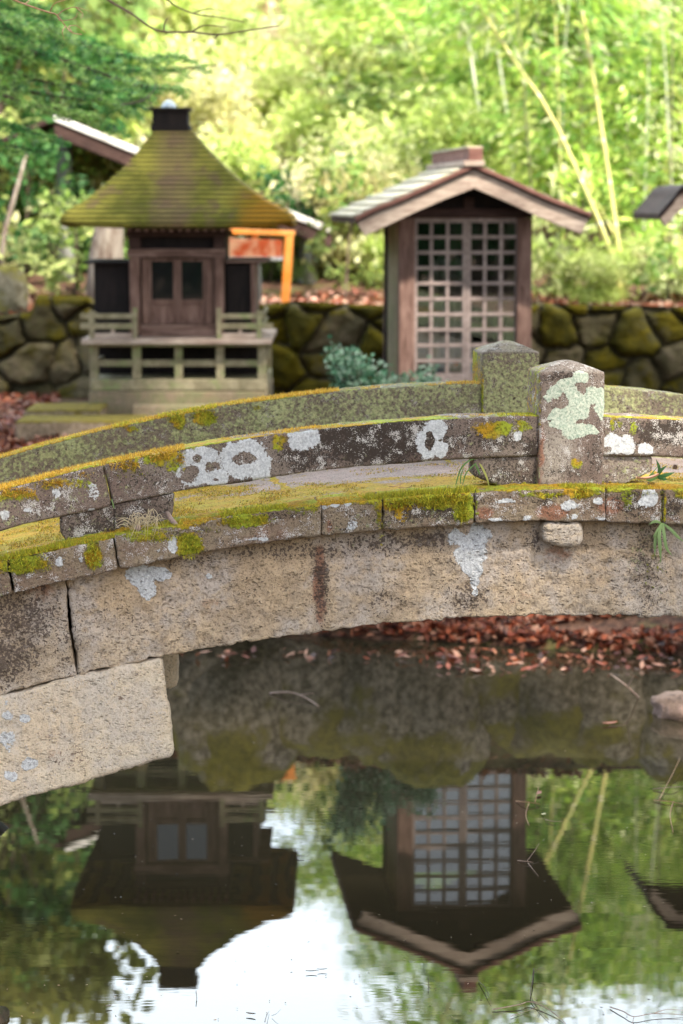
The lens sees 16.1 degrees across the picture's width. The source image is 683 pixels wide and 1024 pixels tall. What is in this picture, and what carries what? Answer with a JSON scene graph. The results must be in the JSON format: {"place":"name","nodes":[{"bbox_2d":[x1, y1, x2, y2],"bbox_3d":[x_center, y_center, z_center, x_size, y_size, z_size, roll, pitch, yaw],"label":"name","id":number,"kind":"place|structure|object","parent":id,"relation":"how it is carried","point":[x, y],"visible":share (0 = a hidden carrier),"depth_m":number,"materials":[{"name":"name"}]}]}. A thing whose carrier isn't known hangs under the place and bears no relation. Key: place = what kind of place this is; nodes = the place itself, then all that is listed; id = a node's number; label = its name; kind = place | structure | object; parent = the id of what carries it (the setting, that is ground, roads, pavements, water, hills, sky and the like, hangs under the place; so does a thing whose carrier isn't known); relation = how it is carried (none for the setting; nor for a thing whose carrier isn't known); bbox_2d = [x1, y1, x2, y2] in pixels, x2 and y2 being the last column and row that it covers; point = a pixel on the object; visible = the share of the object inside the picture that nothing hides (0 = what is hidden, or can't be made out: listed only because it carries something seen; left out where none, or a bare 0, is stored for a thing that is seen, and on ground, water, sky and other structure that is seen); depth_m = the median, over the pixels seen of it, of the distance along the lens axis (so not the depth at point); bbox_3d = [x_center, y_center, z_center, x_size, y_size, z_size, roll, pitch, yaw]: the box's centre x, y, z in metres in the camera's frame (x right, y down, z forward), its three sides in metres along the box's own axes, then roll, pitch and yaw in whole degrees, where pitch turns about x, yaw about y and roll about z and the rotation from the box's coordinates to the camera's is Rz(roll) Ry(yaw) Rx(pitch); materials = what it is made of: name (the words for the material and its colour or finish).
{"place":"outdoors","nodes":[
{"label":"outdoors","id":0,"kind":"place"},
{"bbox_2d":[0,634,682,1023],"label":"water","id":1,"kind":"structure","parent":0,"point":[222,904],"depth_m":8.59,"materials":[{"name":"liquid"}]},
{"bbox_2d":[0,1006,9,1023],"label":"shore stone","id":2,"kind":"object","parent":1,"relation":"in","point":[4,1013],"visible":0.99,"depth_m":6.84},
{"bbox_2d":[182,646,681,672],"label":"leaves","id":3,"kind":"object","parent":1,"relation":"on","point":[452,657],"visible":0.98,"depth_m":12.19,"materials":[{"name":"brown plant"}]},
{"bbox_2d":[650,690,682,720],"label":"shore stone","id":4,"kind":"object","parent":1,"relation":"on","point":[667,704],"visible":0.82,"depth_m":10.83,"materials":[{"name":"stone"}]},
{"bbox_2d":[0,131,682,656],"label":"ground","id":5,"kind":"structure","parent":0,"point":[270,289],"depth_m":18.74,"materials":[{"name":"soil"}]},
{"bbox_2d":[0,153,26,264],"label":"sapling","id":6,"kind":"object","parent":5,"relation":"on","point":[6,225],"visible":0.74,"depth_m":18.02,"materials":[{"name":"grey plant"}]},
{"bbox_2d":[0,265,28,314],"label":"boulder","id":7,"kind":"object","parent":5,"relation":"on","point":[14,291],"visible":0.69,"depth_m":17.42,"materials":[{"name":"stone"}]},
{"bbox_2d":[0,391,62,453],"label":"leaves","id":8,"kind":"object","parent":5,"relation":"on","point":[9,400],"visible":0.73,"depth_m":16.25,"materials":[{"name":"brown plant"}]},
{"bbox_2d":[0,6,74,264],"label":"evergreen tree","id":9,"kind":"object","parent":5,"relation":"on","point":[10,61],"visible":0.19,"depth_m":19.80,"materials":[{"name":"green plant"}]},
{"bbox_2d":[0,0,76,175],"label":"broadleaf tree","id":10,"kind":"object","parent":5,"relation":"on","point":[41,68],"visible":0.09,"depth_m":20.44,"materials":[{"name":"green plant"}]},
{"bbox_2d":[0,116,93,281],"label":"bush","id":11,"kind":"object","parent":5,"relation":"on","point":[40,163],"visible":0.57,"depth_m":18.64,"materials":[{"name":"green plant"}]},
{"bbox_2d":[0,107,94,271],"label":"bush","id":12,"kind":"object","parent":5,"relation":"on","point":[5,177],"visible":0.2,"depth_m":19.46,"materials":[{"name":"green plant"}]},
{"bbox_2d":[0,176,126,295],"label":"bush","id":13,"kind":"object","parent":5,"relation":"on","point":[57,266],"visible":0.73,"depth_m":18.13,"materials":[{"name":"green plant"}]},
{"bbox_2d":[24,403,107,414],"bbox_3d":[-1.675,-0.557,14.750,0.455,0.175,0.500,0,7,0],"label":"stone step","id":14,"kind":"object","parent":5,"relation":"on","point":[68,409],"visible":0.45,"depth_m":14.59,"materials":[{"name":"stone"}]},
{"bbox_2d":[1,129,149,264],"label":"bush","id":15,"kind":"object","parent":5,"relation":"on","point":[101,159],"visible":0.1,"depth_m":19.87,"materials":[{"name":"green plant"}]},
{"bbox_2d":[3,33,149,202],"bbox_3d":[-2.141,-3.197,20.630,1.180,1.975,1.494,-7,10,-44],"label":"evergreen tree","id":16,"kind":"object","parent":5,"relation":"on","point":[85,57],"visible":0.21,"depth_m":20.38,"materials":[{"name":"green plant"}]},
{"bbox_2d":[3,98,150,259],"bbox_3d":[-2.614,-2.782,20.448,1.915,1.528,2.266,2,8,18],"label":"bush","id":17,"kind":"object","parent":5,"relation":"on","point":[35,214],"visible":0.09,"depth_m":19.71,"materials":[{"name":"green plant"}]},
{"bbox_2d":[16,415,147,441],"bbox_3d":[-1.522,-0.441,14.271,0.745,0.229,0.420,0,7,0],"label":"stone step","id":18,"kind":"object","parent":5,"relation":"on","point":[31,426],"visible":0.35,"depth_m":14.06,"materials":[{"name":"stone"}]},
{"bbox_2d":[38,0,135,36],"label":"bush","id":19,"kind":"object","parent":5,"relation":"on","point":[96,16],"visible":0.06,"depth_m":25.96,"materials":[{"name":"green plant"}]},
{"bbox_2d":[1,0,188,136],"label":"broadleaf tree","id":20,"kind":"object","parent":5,"relation":"on","point":[120,20],"visible":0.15,"depth_m":22.19,"materials":[{"name":"green plant"}]},
{"bbox_2d":[64,183,130,290],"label":"bush","id":21,"kind":"object","parent":5,"relation":"on","point":[79,241],"visible":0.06,"depth_m":18.41,"materials":[{"name":"green plant"}]},
{"bbox_2d":[85,227,123,299],"bbox_3d":[-1.751,-1.900,17.803,0.337,1.032,0.338,0,7,0],"label":"tree stump","id":22,"kind":"object","parent":5,"relation":"on","point":[107,243],"visible":0.34,"depth_m":17.70,"materials":[{"name":"beige wood"}]},
{"bbox_2d":[3,19,206,124],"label":"bush","id":23,"kind":"object","parent":5,"relation":"on","point":[51,87],"visible":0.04,"depth_m":22.39,"materials":[{"name":"green plant"}]},
{"bbox_2d":[0,0,217,160],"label":"conifer","id":24,"kind":"object","parent":5,"relation":"on","point":[41,22],"visible":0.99,"depth_m":13.12,"materials":[{"name":"green plant"}]},
{"bbox_2d":[36,19,206,145],"bbox_3d":[-2.226,-3.785,22.912,2.223,1.701,1.885,4,8,27],"label":"bush","id":25,"kind":"object","parent":5,"relation":"on","point":[141,128],"visible":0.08,"depth_m":22.33,"materials":[{"name":"green plant"}]},
{"bbox_2d":[24,119,287,228],"bbox_3d":[-1.555,-2.652,20.358,2.202,1.363,1.835,0,7,3],"label":"bush","id":26,"kind":"object","parent":5,"relation":"on","point":[105,178],"visible":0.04,"depth_m":20.00,"materials":[{"name":"green plant"}]},
{"bbox_2d":[0,115,331,283],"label":"shelter","id":27,"kind":"object","parent":5,"relation":"on","point":[96,141],"visible":0.37,"depth_m":19.04,"materials":[{"name":"white wood"}]},
{"bbox_2d":[86,0,248,58],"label":"broadleaf tree","id":28,"kind":"object","parent":5,"relation":"on","point":[182,17],"visible":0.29,"depth_m":25.24,"materials":[{"name":"green plant"}]},
{"bbox_2d":[60,100,296,415],"bbox_3d":[-1.015,-1.603,15.513,1.442,2.057,1.501,0,7,0],"label":"shrine","id":29,"kind":"object","parent":5,"relation":"on","point":[176,315],"visible":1,"depth_m":15.08,"materials":[{"name":"wood"}]},
{"bbox_2d":[149,259,177,323],"bbox_3d":[-1.116,-1.383,15.155,0.174,0.408,0.034,0,7,0],"label":"door","id":30,"kind":"structure","parent":29,"relation":"in","point":[163,292],"depth_m":15.15,"materials":[{"name":"brown wood"}]},
{"bbox_2d":[177,259,204,323],"bbox_3d":[-0.941,-1.383,15.155,0.171,0.408,0.034,0,7,0],"label":"door","id":31,"kind":"structure","parent":29,"relation":"in","point":[191,272],"depth_m":15.15,"materials":[{"name":"brown wood"}]},
{"bbox_2d":[85,0,281,100],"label":"bush","id":32,"kind":"object","parent":5,"relation":"on","point":[151,14],"visible":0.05,"depth_m":25.43,"materials":[{"name":"green plant"}]},
{"bbox_2d":[118,33,281,162],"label":"bush","id":33,"kind":"object","parent":5,"relation":"on","point":[216,95],"visible":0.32,"depth_m":22.39,"materials":[{"name":"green plant"}]},
{"bbox_2d":[123,118,299,238],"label":"bush","id":34,"kind":"object","parent":5,"relation":"on","point":[242,160],"visible":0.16,"depth_m":19.80,"materials":[{"name":"green plant"}]},
{"bbox_2d":[146,0,288,103],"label":"bush","id":35,"kind":"object","parent":5,"relation":"on","point":[234,12],"visible":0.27,"depth_m":25.56,"materials":[{"name":"green plant"}]},
{"bbox_2d":[229,238,282,300],"bbox_3d":[-0.668,-1.771,17.633,0.479,0.458,0.070,0,7,0],"label":"signboard","id":36,"kind":"object","parent":5,"relation":"on","point":[241,247],"visible":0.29,"depth_m":17.60,"materials":[{"name":"red paint"}]},
{"bbox_2d":[230,229,294,301],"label":"gate","id":37,"kind":"structure","parent":5,"relation":"on","point":[287,268],"depth_m":17.90,"materials":[{"name":"orange paint"}]},
{"bbox_2d":[189,31,336,158],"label":"bush","id":38,"kind":"object","parent":5,"relation":"on","point":[276,83],"visible":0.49,"depth_m":23.21,"materials":[{"name":"green plant"}]},
{"bbox_2d":[240,0,297,52],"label":"bush","id":39,"kind":"object","parent":5,"relation":"on","point":[269,32],"visible":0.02,"depth_m":30.84,"materials":[{"name":"green plant"}]},
{"bbox_2d":[229,164,326,280],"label":"bush","id":40,"kind":"object","parent":5,"relation":"on","point":[293,207],"visible":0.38,"depth_m":19.36,"materials":[{"name":"green plant"}]},
{"bbox_2d":[230,205,342,283],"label":"bush","id":41,"kind":"object","parent":5,"relation":"on","point":[296,269],"visible":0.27,"depth_m":19.44,"materials":[{"name":"green plant"}]},
{"bbox_2d":[255,0,392,68],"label":"bush","id":42,"kind":"object","parent":5,"relation":"on","point":[289,28],"visible":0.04,"depth_m":26.97,"materials":[{"name":"green plant"}]},
{"bbox_2d":[239,79,413,201],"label":"bush","id":43,"kind":"object","parent":5,"relation":"on","point":[303,116],"visible":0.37,"depth_m":21.77,"materials":[{"name":"green plant"}]},
{"bbox_2d":[242,0,427,144],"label":"bamboo","id":44,"kind":"object","parent":5,"relation":"on","point":[328,51],"visible":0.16,"depth_m":24.63,"materials":[{"name":"green plant"}]},
{"bbox_2d":[241,13,430,138],"bbox_3d":[-0.016,-4.384,25.209,2.451,1.722,2.100,4,8,29],"label":"bush","id":45,"kind":"object","parent":5,"relation":"on","point":[319,53],"visible":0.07,"depth_m":24.85,"materials":[{"name":"green plant"}]},
{"bbox_2d":[289,131,383,300],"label":"bush","id":46,"kind":"object","parent":5,"relation":"on","point":[320,191],"visible":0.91,"depth_m":18.50,"materials":[{"name":"green plant"}]},
{"bbox_2d":[0,340,682,805],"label":"stone bridge","id":47,"kind":"structure","parent":5,"relation":"on","point":[294,514],"depth_m":7.46,"materials":[{"name":"stone"}]},
{"bbox_2d":[116,509,164,539],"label":"dry grass","id":48,"kind":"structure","parent":47,"relation":"on","point":[144,521],"depth_m":7.33,"materials":[{"name":"beige plant"}]},
{"bbox_2d":[455,459,488,484],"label":"grass tuft","id":49,"kind":"object","parent":47,"relation":"on","point":[462,466],"visible":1,"depth_m":7.49,"materials":[{"name":"green plant"}]},
{"bbox_2d":[646,460,673,481],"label":"grass tuft","id":50,"kind":"object","parent":47,"relation":"on","point":[661,476],"visible":0.93,"depth_m":7.58,"materials":[{"name":"green plant"}]},
{"bbox_2d":[650,520,682,561],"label":"grass tuft","id":51,"kind":"object","parent":47,"relation":"attached to","point":[659,529],"visible":1,"depth_m":7.46,"materials":[{"name":"green plant"}]},
{"bbox_2d":[0,294,682,398],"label":"stone wall","id":52,"kind":"structure","parent":5,"relation":"on","point":[43,349],"depth_m":17.00,"materials":[{"name":"stone"}]},
{"bbox_2d":[0,420,682,654],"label":"leaves","id":53,"kind":"object","parent":5,"relation":"on","point":[486,628],"visible":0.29,"depth_m":12.65,"materials":[{"name":"brown plant"}]},
{"bbox_2d":[1,288,682,313],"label":"leaves","id":54,"kind":"object","parent":5,"relation":"on","point":[273,299],"visible":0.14,"depth_m":18.55,"materials":[{"name":"brown plant"}]},
{"bbox_2d":[262,135,422,275],"bbox_3d":[0.214,-2.444,19.857,2.110,1.305,1.758,-4,8,-30],"label":"bush","id":55,"kind":"object","parent":5,"relation":"on","point":[336,233],"visible":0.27,"depth_m":19.43,"materials":[{"name":"green plant"}]},
{"bbox_2d":[301,49,405,194],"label":"bush","id":56,"kind":"object","parent":5,"relation":"on","point":[344,99],"visible":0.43,"depth_m":21.68,"materials":[{"name":"green plant"}]},
{"bbox_2d":[320,335,396,388],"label":"shrub","id":57,"kind":"object","parent":5,"relation":"on","point":[356,373],"visible":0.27,"depth_m":13.95,"materials":[{"name":"green plant"}]},
{"bbox_2d":[313,141,409,276],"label":"bush","id":58,"kind":"object","parent":5,"relation":"on","point":[354,246],"visible":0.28,"depth_m":19.21,"materials":[{"name":"green plant"}]},
{"bbox_2d":[339,231,383,288],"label":"bush","id":59,"kind":"object","parent":5,"relation":"on","point":[378,244],"visible":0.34,"depth_m":19.22,"materials":[{"name":"green plant"}]},
{"bbox_2d":[286,9,450,131],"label":"bush","id":60,"kind":"object","parent":5,"relation":"on","point":[378,64],"visible":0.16,"depth_m":24.48,"materials":[{"name":"green plant"}]},
{"bbox_2d":[290,0,530,143],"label":"bush","id":61,"kind":"object","parent":5,"relation":"on","point":[329,33],"visible":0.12,"depth_m":24.34,"materials":[{"name":"green plant"}]},
{"bbox_2d":[388,355,448,382],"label":"shrub","id":62,"kind":"object","parent":5,"relation":"on","point":[426,378],"visible":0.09,"depth_m":14.05,"materials":[{"name":"green plant"}]},
{"bbox_2d":[288,0,553,176],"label":"bamboo","id":63,"kind":"object","parent":5,"relation":"on","point":[349,6],"visible":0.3,"depth_m":22.17,"materials":[{"name":"green plant"}]},
{"bbox_2d":[291,73,560,241],"bbox_3d":[0.703,-2.805,20.314,2.240,1.715,1.900,-2,8,-16],"label":"bush","id":64,"kind":"object","parent":5,"relation":"on","point":[444,122],"visible":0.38,"depth_m":20.03,"materials":[{"name":"green plant"}]},
{"bbox_2d":[380,0,519,167],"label":"bamboo","id":65,"kind":"object","parent":5,"relation":"on","point":[417,18],"visible":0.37,"depth_m":20.28,"materials":[{"name":"green plant"}]},
{"bbox_2d":[336,0,563,150],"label":"bamboo","id":66,"kind":"object","parent":5,"relation":"on","point":[397,89],"visible":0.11,"depth_m":23.96,"materials":[{"name":"green plant"}]},
{"bbox_2d":[329,146,591,383],"bbox_3d":[0.718,-1.465,15.464,1.453,1.693,1.825,-1,7,-5],"label":"shrine","id":67,"kind":"object","parent":5,"relation":"on","point":[456,223],"visible":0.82,"depth_m":14.98,"materials":[{"name":"brown wood"}]},
{"bbox_2d":[414,218,465,381],"bbox_3d":[0.608,-1.206,14.999,0.321,1.239,0.030,-1,7,-5],"label":"lattice door","id":68,"kind":"structure","parent":67,"relation":"in","point":[445,376],"depth_m":14.98,"materials":[{"name":"brown wood"}]},
{"bbox_2d":[465,218,516,380],"bbox_3d":[0.930,-1.209,15.028,0.310,1.239,0.030,-1,7,-5],"label":"lattice door","id":69,"kind":"structure","parent":67,"relation":"in","point":[468,376],"depth_m":14.99,"materials":[{"name":"brown wood"}]},
{"bbox_2d":[412,0,564,177],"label":"bamboo","id":70,"kind":"object","parent":5,"relation":"on","point":[464,48],"visible":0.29,"depth_m":20.67,"materials":[{"name":"green plant"}]},
{"bbox_2d":[366,0,637,191],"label":"bamboo","id":71,"kind":"object","parent":5,"relation":"on","point":[487,88],"visible":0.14,"depth_m":21.84,"materials":[{"name":"green plant"}]},
{"bbox_2d":[385,0,626,302],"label":"bamboo","id":72,"kind":"object","parent":5,"relation":"on","point":[482,5],"visible":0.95,"depth_m":18.45,"materials":[{"name":"green plant"}]},
{"bbox_2d":[416,0,622,279],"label":"bamboo","id":73,"kind":"object","parent":5,"relation":"on","point":[554,50],"visible":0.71,"depth_m":19.28,"materials":[{"name":"green plant"}]},
{"bbox_2d":[428,11,633,247],"bbox_3d":[1.693,-3.052,20.002,1.421,2.688,1.802,4,8,27],"label":"bamboo","id":74,"kind":"object","parent":5,"relation":"on","point":[556,172],"visible":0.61,"depth_m":20.06,"materials":[{"name":"green plant"}]},
{"bbox_2d":[399,0,670,200],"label":"bamboo","id":75,"kind":"object","parent":5,"relation":"on","point":[482,78],"visible":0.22,"depth_m":21.58,"materials":[{"name":"green plant"}]},
{"bbox_2d":[431,0,673,192],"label":"bamboo","id":76,"kind":"object","parent":5,"relation":"on","point":[561,71],"visible":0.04,"depth_m":22.16,"materials":[{"name":"green plant"}]},
{"bbox_2d":[532,252,584,296],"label":"bush","id":77,"kind":"object","parent":5,"relation":"on","point":[567,284],"visible":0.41,"depth_m":18.86,"materials":[{"name":"green plant"}]},
{"bbox_2d":[461,0,656,255],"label":"bamboo","id":78,"kind":"object","parent":5,"relation":"on","point":[560,187],"visible":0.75,"depth_m":19.64,"materials":[{"name":"green plant"}]},
{"bbox_2d":[478,0,650,245],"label":"bamboo","id":79,"kind":"object","parent":5,"relation":"on","point":[577,96],"visible":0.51,"depth_m":20.30,"materials":[{"name":"green plant"}]},
{"bbox_2d":[472,0,665,297],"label":"bamboo","id":80,"kind":"object","parent":5,"relation":"on","point":[620,10],"visible":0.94,"depth_m":18.61,"materials":[{"name":"green plant"}]},
{"bbox_2d":[532,193,614,301],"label":"bush","id":81,"kind":"object","parent":5,"relation":"on","point":[557,256],"visible":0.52,"depth_m":18.42,"materials":[{"name":"green plant"}]},
{"bbox_2d":[466,0,682,183],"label":"bamboo","id":82,"kind":"object","parent":5,"relation":"on","point":[595,56],"visible":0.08,"depth_m":22.33,"materials":[{"name":"green plant"}]},
{"bbox_2d":[494,6,658,246],"bbox_3d":[1.937,-3.464,20.022,1.392,3.530,1.261,0,7,0],"label":"bamboo","id":83,"kind":"object","parent":5,"relation":"on","point":[604,85],"visible":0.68,"depth_m":19.95,"materials":[{"name":"green plant"}]},
{"bbox_2d":[473,0,682,229],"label":"bamboo","id":84,"kind":"object","parent":5,"relation":"on","point":[598,89],"visible":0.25,"depth_m":21.39,"materials":[{"name":"green plant"}]},
{"bbox_2d":[546,242,648,304],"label":"bush","id":85,"kind":"object","parent":5,"relation":"on","point":[598,283],"visible":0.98,"depth_m":18.44,"materials":[{"name":"green plant"}]},
{"bbox_2d":[535,120,664,244],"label":"bush","id":86,"kind":"object","parent":5,"relation":"on","point":[626,225],"visible":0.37,"depth_m":20.46,"materials":[{"name":"green plant"}]},
{"bbox_2d":[560,175,653,254],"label":"bamboo","id":87,"kind":"object","parent":5,"relation":"on","point":[594,192],"visible":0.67,"depth_m":19.60,"materials":[{"name":"green plant"}]},
{"bbox_2d":[544,0,682,233],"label":"bamboo","id":88,"kind":"object","parent":5,"relation":"on","point":[626,94],"visible":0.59,"depth_m":20.13,"materials":[{"name":"green plant"}]},
{"bbox_2d":[545,2,682,233],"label":"bamboo","id":89,"kind":"object","parent":5,"relation":"on","point":[665,162],"visible":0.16,"depth_m":21.25,"materials":[{"name":"green plant"}]},
{"bbox_2d":[569,0,682,257],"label":"bamboo","id":90,"kind":"object","parent":5,"relation":"on","point":[647,121],"visible":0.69,"depth_m":20.05,"materials":[{"name":"green plant"}]},
{"bbox_2d":[575,1,682,192],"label":"bamboo","id":91,"kind":"object","parent":5,"relation":"on","point":[656,51],"visible":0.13,"depth_m":22.07,"materials":[{"name":"green plant"}]},
{"bbox_2d":[582,0,682,235],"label":"bamboo","id":92,"kind":"object","parent":5,"relation":"on","point":[638,186],"visible":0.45,"depth_m":20.31,"materials":[{"name":"green plant"}]},
{"bbox_2d":[587,0,682,240],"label":"bamboo","id":93,"kind":"object","parent":5,"relation":"on","point":[666,137],"visible":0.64,"depth_m":19.67,"materials":[{"name":"green plant"}]},
{"bbox_2d":[587,0,682,245],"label":"bamboo","id":94,"kind":"object","parent":5,"relation":"on","point":[642,161],"visible":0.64,"depth_m":19.38,"materials":[{"name":"green plant"}]},
{"bbox_2d":[604,228,682,278],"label":"bush","id":95,"kind":"object","parent":5,"relation":"on","point":[635,242],"visible":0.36,"depth_m":19.50,"materials":[{"name":"green plant"}]},
{"bbox_2d":[612,0,682,180],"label":"bamboo","id":96,"kind":"object","parent":5,"relation":"on","point":[679,6],"visible":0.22,"depth_m":21.80,"materials":[{"name":"green plant"}]},
{"bbox_2d":[613,0,682,188],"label":"bamboo","id":97,"kind":"object","parent":5,"relation":"on","point":[678,121],"visible":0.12,"depth_m":21.99,"materials":[{"name":"green plant"}]},
{"bbox_2d":[626,210,682,302],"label":"bush","id":98,"kind":"object","parent":5,"relation":"on","point":[653,274],"visible":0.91,"depth_m":18.42,"materials":[{"name":"green plant"}]},
{"bbox_2d":[630,236,682,301],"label":"bush","id":99,"kind":"object","parent":5,"relation":"on","point":[680,248],"visible":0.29,"depth_m":18.78,"materials":[{"name":"green plant"}]},
{"bbox_2d":[633,184,682,226],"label":"shrine","id":100,"kind":"object","parent":5,"relation":"on","point":[663,204],"visible":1,"depth_m":15.33,"materials":[{"name":"grey wood"}]},
{"bbox_3d":[-2.912,-4.684,6.694,10.242,10.920,12.282,0,7,0],"label":"tree","id":101,"kind":"object","parent":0,"visible":0},
{"bbox_2d":[13,0,87,37],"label":"branch","id":102,"kind":"object","parent":101,"relation":"attached to","point":[58,17],"visible":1,"depth_m":8.15,"materials":[{"name":"wood"}]},
{"bbox_2d":[107,0,278,39],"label":"branch","id":103,"kind":"object","parent":101,"relation":"attached to","point":[135,16],"visible":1,"depth_m":10.02,"materials":[{"name":"brown plant"}]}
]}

